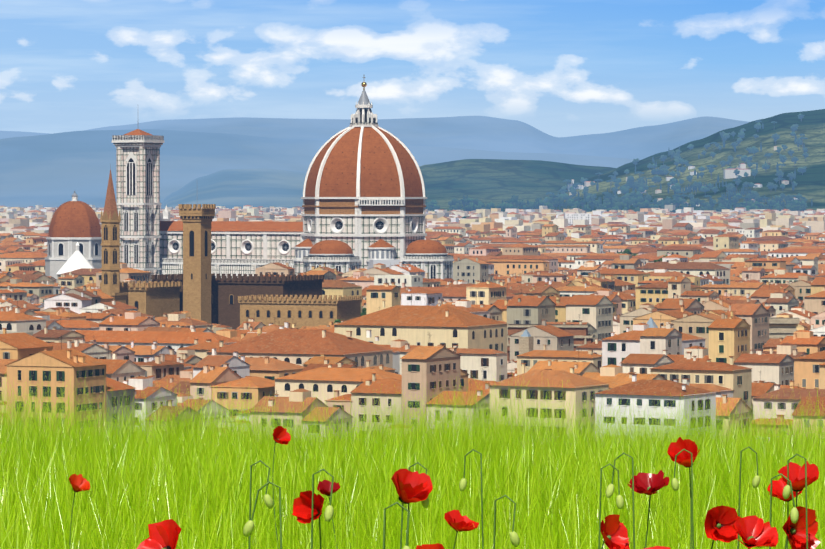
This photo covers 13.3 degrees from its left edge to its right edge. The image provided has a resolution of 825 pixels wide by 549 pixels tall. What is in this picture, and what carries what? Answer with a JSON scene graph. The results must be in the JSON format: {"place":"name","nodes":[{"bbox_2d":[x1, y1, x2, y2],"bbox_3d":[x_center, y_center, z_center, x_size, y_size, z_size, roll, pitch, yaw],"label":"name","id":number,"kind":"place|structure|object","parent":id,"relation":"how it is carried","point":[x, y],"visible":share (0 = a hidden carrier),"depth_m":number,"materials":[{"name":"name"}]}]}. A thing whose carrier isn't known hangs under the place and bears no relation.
{"place":"outdoors","nodes":[
{"label":"outdoors","id":0,"kind":"place"},
{"bbox_2d":[161,168,306,208],"bbox_3d":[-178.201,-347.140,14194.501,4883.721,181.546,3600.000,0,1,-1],"label":"hill","id":1,"kind":"structure","parent":0,"point":[258,187],"depth_m":14520.58,"materials":[{"name":"blue"}]},
{"bbox_2d":[0,129,639,206],"bbox_3d":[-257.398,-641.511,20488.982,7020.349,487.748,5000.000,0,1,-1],"label":"mountain terrain","id":2,"kind":"structure","parent":0,"point":[53,170],"depth_m":21475.24,"materials":[{"name":"blue"}]},
{"bbox_2d":[361,308,365,315],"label":"tree","id":3,"kind":"object","parent":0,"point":[363,312],"visible":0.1,"depth_m":1236.43,"materials":[{"name":"green plant"}]},
{"bbox_2d":[0,116,748,159],"bbox_3d":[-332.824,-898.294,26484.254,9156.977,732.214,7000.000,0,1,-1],"label":"mountain terrain","id":4,"kind":"structure","parent":0,"point":[486,133],"depth_m":29160.57,"materials":[{"name":"blue"}]},
{"bbox_2d":[0,371,824,548],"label":"meadow ground","id":5,"kind":"structure","parent":0,"point":[439,530],"depth_m":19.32,"materials":[{"name":"green plant"}]},
{"bbox_2d":[69,474,89,548],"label":"poppy","id":6,"kind":"object","parent":5,"relation":"on","point":[78,483],"visible":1,"depth_m":11.30,"materials":[{"name":"red plant"}]},
{"bbox_2d":[137,519,181,548],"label":"poppy","id":7,"kind":"object","parent":5,"relation":"on","point":[164,534],"visible":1,"depth_m":5.41,"materials":[{"name":"red plant"}]},
{"bbox_2d":[272,426,290,548],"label":"poppy","id":8,"kind":"object","parent":5,"relation":"on","point":[281,435],"visible":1,"depth_m":12.14,"materials":[{"name":"red plant"}]},
{"bbox_2d":[292,490,323,548],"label":"poppy","id":9,"kind":"object","parent":5,"relation":"on","point":[302,507],"visible":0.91,"depth_m":6.77,"materials":[{"name":"red plant"}]},
{"bbox_2d":[317,480,339,548],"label":"poppy","id":10,"kind":"object","parent":5,"relation":"on","point":[324,486],"visible":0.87,"depth_m":11.92,"materials":[{"name":"red plant"}]},
{"bbox_2d":[391,469,432,548],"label":"poppy","id":11,"kind":"object","parent":5,"relation":"on","point":[412,487],"visible":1,"depth_m":6.17,"materials":[{"name":"red plant"}]},
{"bbox_2d":[416,543,444,548],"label":"poppy","id":12,"kind":"object","parent":5,"relation":"on","point":[432,546],"visible":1,"depth_m":4.99,"materials":[{"name":"red plant"}]},
{"bbox_2d":[444,510,479,548],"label":"poppy","id":13,"kind":"object","parent":5,"relation":"on","point":[455,519],"visible":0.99,"depth_m":8.51,"materials":[{"name":"red plant"}]},
{"bbox_2d":[243,446,807,548],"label":"poppy buds","id":14,"kind":"object","parent":5,"relation":"on","point":[248,529],"visible":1,"depth_m":6.19,"materials":[{"name":"green plant"}]},
{"bbox_2d":[601,514,629,548],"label":"poppy","id":15,"kind":"object","parent":5,"relation":"on","point":[614,530],"visible":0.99,"depth_m":7.18,"materials":[{"name":"red plant"}]},
{"bbox_2d":[628,470,668,547],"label":"poppy","id":16,"kind":"object","parent":5,"relation":"on","point":[649,484],"visible":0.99,"depth_m":7.46,"materials":[{"name":"red plant"}]},
{"bbox_2d":[644,546,669,548],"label":"poppy","id":17,"kind":"object","parent":5,"relation":"on","point":[658,547],"visible":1,"depth_m":3.75,"materials":[{"name":"red plant"}]},
{"bbox_2d":[667,437,699,548],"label":"poppy","id":18,"kind":"object","parent":5,"relation":"on","point":[677,447],"visible":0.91,"depth_m":8.15,"materials":[{"name":"red plant"}]},
{"bbox_2d":[704,505,737,548],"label":"poppy","id":19,"kind":"object","parent":5,"relation":"on","point":[720,521],"visible":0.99,"depth_m":7.33,"materials":[{"name":"red plant"}]},
{"bbox_2d":[732,515,777,548],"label":"poppy","id":20,"kind":"object","parent":5,"relation":"on","point":[754,531],"visible":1,"depth_m":5.34,"materials":[{"name":"red plant"}]},
{"bbox_2d":[767,478,803,548],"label":"poppy","id":21,"kind":"object","parent":5,"relation":"on","point":[779,485],"visible":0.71,"depth_m":7.84,"materials":[{"name":"red plant"}]},
{"bbox_2d":[778,461,818,506],"bbox_3d":[0.725,0.662,6.598,0.076,0.631,0.116,1,1,29],"label":"poppy","id":22,"kind":"object","parent":5,"relation":"on","point":[797,475],"visible":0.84,"depth_m":6.59,"materials":[{"name":"red plant"}]},
{"bbox_2d":[782,506,820,548],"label":"poppy","id":23,"kind":"object","parent":5,"relation":"on","point":[796,535],"visible":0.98,"depth_m":6.30,"materials":[{"name":"red plant"}]},
{"bbox_2d":[0,0,824,136],"label":"sky","id":24,"kind":"structure","parent":0,"point":[558,68],"materials":[{"name":"blue"}]},
{"bbox_2d":[419,159,615,207],"bbox_3d":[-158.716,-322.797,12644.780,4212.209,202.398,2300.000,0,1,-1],"label":"hill","id":25,"kind":"structure","parent":0,"point":[495,181],"depth_m":13010.08,"materials":[{"name":"teal plant"}]},
{"bbox_2d":[428,205,824,211],"bbox_3d":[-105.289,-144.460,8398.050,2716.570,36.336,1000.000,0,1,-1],"label":"hill foot","id":26,"kind":"object","parent":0,"point":[633,208],"visible":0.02,"depth_m":8763.88},
{"bbox_2d":[427,200,437,209],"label":"tree","id":27,"kind":"object","parent":26,"relation":"on","point":[434,202],"visible":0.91,"depth_m":8807.44,"materials":[{"name":"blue plant"}]},
{"bbox_2d":[455,203,461,209],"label":"tree","id":28,"kind":"object","parent":26,"relation":"on","point":[458,205],"visible":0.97,"depth_m":8278.59,"materials":[{"name":"blue plant"}]},
{"bbox_2d":[472,198,480,204],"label":"tree","id":29,"kind":"object","parent":26,"relation":"on","point":[475,200],"visible":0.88,"depth_m":8634.95,"materials":[{"name":"blue plant"}]},
{"bbox_2d":[508,199,517,208],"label":"tree","id":30,"kind":"object","parent":26,"relation":"on","point":[512,200],"visible":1,"depth_m":8218.96,"materials":[{"name":"blue plant"}]},
{"bbox_2d":[544,202,552,208],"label":"tree","id":31,"kind":"object","parent":26,"relation":"on","point":[548,204],"visible":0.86,"depth_m":8493.09,"materials":[{"name":"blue plant"}]},
{"bbox_2d":[552,200,559,209],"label":"tree","id":32,"kind":"object","parent":26,"relation":"on","point":[555,203],"visible":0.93,"depth_m":8536.43,"materials":[{"name":"blue plant"}]},
{"bbox_2d":[568,199,575,205],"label":"tree","id":33,"kind":"object","parent":26,"relation":"on","point":[570,201],"visible":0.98,"depth_m":8554.90,"materials":[{"name":"blue plant"}]},
{"bbox_2d":[617,202,623,209],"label":"tree","id":34,"kind":"object","parent":26,"relation":"on","point":[620,204],"visible":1,"depth_m":8437.05,"materials":[{"name":"blue plant"}]},
{"bbox_2d":[636,202,644,207],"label":"tree","id":35,"kind":"object","parent":26,"relation":"on","point":[640,205],"visible":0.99,"depth_m":8516.64,"materials":[{"name":"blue plant"}]},
{"bbox_2d":[642,200,649,207],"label":"tree","id":36,"kind":"object","parent":26,"relation":"on","point":[645,202],"visible":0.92,"depth_m":8557.42,"materials":[{"name":"blue plant"}]},
{"bbox_2d":[645,194,652,207],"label":"tree","id":37,"kind":"object","parent":26,"relation":"on","point":[648,197],"visible":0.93,"depth_m":8709.12,"materials":[{"name":"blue plant"}]},
{"bbox_2d":[670,200,680,203],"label":"tree","id":38,"kind":"object","parent":26,"relation":"on","point":[675,201],"visible":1,"depth_m":8149.61,"materials":[{"name":"blue plant"}]},
{"bbox_2d":[786,194,792,200],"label":"tree","id":39,"kind":"object","parent":26,"relation":"on","point":[789,197],"visible":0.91,"depth_m":8805.82,"materials":[{"name":"blue plant"}]},
{"bbox_2d":[558,109,824,206],"bbox_3d":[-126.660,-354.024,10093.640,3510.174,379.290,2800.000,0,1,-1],"label":"hill","id":40,"kind":"structure","parent":0,"point":[810,181],"depth_m":10564.85,"materials":[{"name":"green plant"}]},
{"bbox_2d":[571,189,576,195],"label":"tree","id":41,"kind":"object","parent":40,"relation":"on","point":[574,192],"visible":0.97,"depth_m":10214.32,"materials":[{"name":"blue plant"}]},
{"bbox_2d":[620,186,628,194],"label":"tree","id":42,"kind":"object","parent":40,"relation":"on","point":[623,189],"visible":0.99,"depth_m":9739.08,"materials":[{"name":"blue plant"}]},
{"bbox_2d":[627,175,633,187],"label":"tree","id":43,"kind":"object","parent":40,"relation":"on","point":[631,178],"visible":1,"depth_m":10274.03,"materials":[{"name":"blue plant"}]},
{"bbox_2d":[637,177,644,182],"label":"tree","id":44,"kind":"object","parent":40,"relation":"on","point":[640,179],"visible":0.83,"depth_m":10085.42,"materials":[{"name":"blue plant"}]},
{"bbox_2d":[651,176,658,183],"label":"tree","id":45,"kind":"object","parent":40,"relation":"on","point":[655,178],"visible":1,"depth_m":10104.29,"materials":[{"name":"blue plant"}]},
{"bbox_2d":[659,155,666,164],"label":"tree","id":46,"kind":"object","parent":40,"relation":"on","point":[663,157],"visible":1,"depth_m":10864.18,"materials":[{"name":"blue plant"}]},
{"bbox_2d":[669,150,675,157],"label":"tree","id":47,"kind":"object","parent":40,"relation":"on","point":[671,152],"visible":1,"depth_m":10905.90,"materials":[{"name":"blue plant"}]},
{"bbox_2d":[679,166,685,172],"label":"tree","id":48,"kind":"object","parent":40,"relation":"on","point":[682,168],"visible":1,"depth_m":10392.91,"materials":[{"name":"blue plant"}]},
{"bbox_2d":[686,175,692,181],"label":"tree","id":49,"kind":"object","parent":40,"relation":"on","point":[689,178],"visible":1,"depth_m":9870.79,"materials":[{"name":"blue plant"}]},
{"bbox_2d":[687,144,693,150],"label":"tree","id":50,"kind":"object","parent":40,"relation":"on","point":[690,146],"visible":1,"depth_m":11065.23,"materials":[{"name":"blue plant"}]},
{"bbox_2d":[691,181,699,194],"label":"tree","id":51,"kind":"object","parent":40,"relation":"on","point":[694,185],"visible":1,"depth_m":9520.14,"materials":[{"name":"blue plant"}]},
{"bbox_2d":[700,186,709,194],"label":"tree","id":52,"kind":"object","parent":40,"relation":"on","point":[704,189],"visible":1,"depth_m":9507.59,"materials":[{"name":"blue plant"}]},
{"bbox_2d":[706,164,716,178],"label":"tree","id":53,"kind":"object","parent":40,"relation":"on","point":[711,166],"visible":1,"depth_m":10020.15,"materials":[{"name":"blue plant"}]},
{"bbox_2d":[710,186,719,192],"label":"tree","id":54,"kind":"object","parent":40,"relation":"on","point":[714,189],"visible":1,"depth_m":9474.81,"materials":[{"name":"blue plant"}]},
{"bbox_2d":[720,160,726,169],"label":"tree","id":55,"kind":"object","parent":40,"relation":"on","point":[723,163],"visible":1,"depth_m":10265.67,"materials":[{"name":"blue plant"}]},
{"bbox_2d":[726,184,735,192],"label":"tree","id":56,"kind":"object","parent":40,"relation":"on","point":[731,188],"visible":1,"depth_m":9302.29,"materials":[{"name":"blue plant"}]},
{"bbox_2d":[737,131,744,138],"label":"tree","id":57,"kind":"object","parent":40,"relation":"on","point":[741,134],"visible":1,"depth_m":10929.50,"materials":[{"name":"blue plant"}]},
{"bbox_2d":[740,155,747,163],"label":"tree","id":58,"kind":"object","parent":40,"relation":"on","point":[743,158],"visible":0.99,"depth_m":10339.27,"materials":[{"name":"blue plant"}]},
{"bbox_2d":[742,181,749,189],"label":"tree","id":59,"kind":"object","parent":40,"relation":"on","point":[746,184],"visible":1,"depth_m":9478.46,"materials":[{"name":"blue plant"}]},
{"bbox_2d":[749,146,758,155],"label":"tree","id":60,"kind":"object","parent":40,"relation":"on","point":[754,150],"visible":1,"depth_m":10497.60,"materials":[{"name":"blue plant"}]},
{"bbox_2d":[750,169,758,177],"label":"tree","id":61,"kind":"object","parent":40,"relation":"on","point":[754,172],"visible":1,"depth_m":9804.72,"materials":[{"name":"blue plant"}]},
{"bbox_2d":[751,190,758,198],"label":"tree","id":62,"kind":"object","parent":40,"relation":"on","point":[754,194],"visible":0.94,"depth_m":9158.95,"materials":[{"name":"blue plant"}]},
{"bbox_2d":[754,122,760,128],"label":"tree","id":63,"kind":"object","parent":40,"relation":"on","point":[758,126],"visible":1,"depth_m":11058.83,"materials":[{"name":"blue plant"}]},
{"bbox_2d":[762,163,769,169],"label":"tree","id":64,"kind":"object","parent":40,"relation":"on","point":[765,166],"visible":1,"depth_m":9994.59,"materials":[{"name":"blue plant"}]},
{"bbox_2d":[766,182,772,188],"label":"tree","id":65,"kind":"object","parent":40,"relation":"on","point":[769,185],"visible":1,"depth_m":9355.96,"materials":[{"name":"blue plant"}]},
{"bbox_2d":[771,133,779,144],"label":"tree","id":66,"kind":"object","parent":40,"relation":"on","point":[775,135],"visible":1,"depth_m":10654.04,"materials":[{"name":"blue plant"}]},
{"bbox_2d":[775,170,783,183],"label":"tree","id":67,"kind":"object","parent":40,"relation":"on","point":[779,174],"visible":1,"depth_m":9570.95,"materials":[{"name":"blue plant"}]},
{"bbox_2d":[779,154,786,162],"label":"tree","id":68,"kind":"object","parent":40,"relation":"on","point":[783,158],"visible":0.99,"depth_m":10150.35,"materials":[{"name":"blue plant"}]},
{"bbox_2d":[787,172,795,183],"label":"tree","id":69,"kind":"object","parent":40,"relation":"on","point":[791,175],"visible":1,"depth_m":9579.82,"materials":[{"name":"blue plant"}]},
{"bbox_2d":[790,124,797,131],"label":"tree","id":70,"kind":"object","parent":40,"relation":"on","point":[793,127],"visible":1,"depth_m":10827.45,"materials":[{"name":"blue plant"}]},
{"bbox_2d":[791,156,798,163],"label":"tree","id":71,"kind":"object","parent":40,"relation":"on","point":[794,159],"visible":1,"depth_m":10081.56,"materials":[{"name":"blue plant"}]},
{"bbox_2d":[795,138,802,150],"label":"tree","id":72,"kind":"object","parent":40,"relation":"on","point":[799,141],"visible":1,"depth_m":10469.62,"materials":[{"name":"blue plant"}]},
{"bbox_2d":[798,166,806,174],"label":"tree","id":73,"kind":"object","parent":40,"relation":"on","point":[802,170],"visible":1,"depth_m":9818.49,"materials":[{"name":"blue plant"}]},
{"bbox_2d":[802,152,808,160],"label":"tree","id":74,"kind":"object","parent":40,"relation":"on","point":[805,154],"visible":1,"depth_m":10230.85,"materials":[{"name":"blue plant"}]},
{"label":"ground","id":75,"kind":"structure","parent":0,"visible":0},
{"bbox_2d":[112,77,453,282],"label":"cathedral","id":76,"kind":"structure","parent":75,"relation":"on","point":[363,198],"depth_m":1589.85,"materials":[{"name":"stone"}]},
{"bbox_2d":[0,223,824,453],"bbox_3d":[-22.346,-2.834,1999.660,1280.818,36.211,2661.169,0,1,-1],"label":"city houses","id":77,"kind":"structure","parent":75,"relation":"on","point":[710,302],"depth_m":963.87,"materials":[{"name":"paint"}]},
{"bbox_2d":[0,205,824,234],"bbox_3d":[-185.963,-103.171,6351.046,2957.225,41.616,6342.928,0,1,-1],"label":"city houses","id":78,"kind":"structure","parent":75,"relation":"on","point":[36,219],"depth_m":4962.23,"materials":[{"name":"paint"}]},
{"bbox_2d":[45,164,799,359],"bbox_3d":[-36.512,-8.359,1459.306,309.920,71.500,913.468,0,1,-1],"label":"buildings","id":79,"kind":"structure","parent":75,"relation":"on","point":[78,238],"depth_m":1308.62,"materials":[{"name":"stone"}]},
{"bbox_2d":[617,249,636,255],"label":"tree","id":80,"kind":"object","parent":75,"relation":"on","point":[627,251],"visible":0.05,"depth_m":2367.70,"materials":[{"name":"green plant"}]},
{"bbox_2d":[542,146,798,224],"bbox_3d":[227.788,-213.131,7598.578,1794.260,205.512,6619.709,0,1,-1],"label":"hillside buildings","id":81,"kind":"structure","parent":75,"relation":"on","point":[728,174],"depth_m":9894.60,"materials":[{"name":"paint"}]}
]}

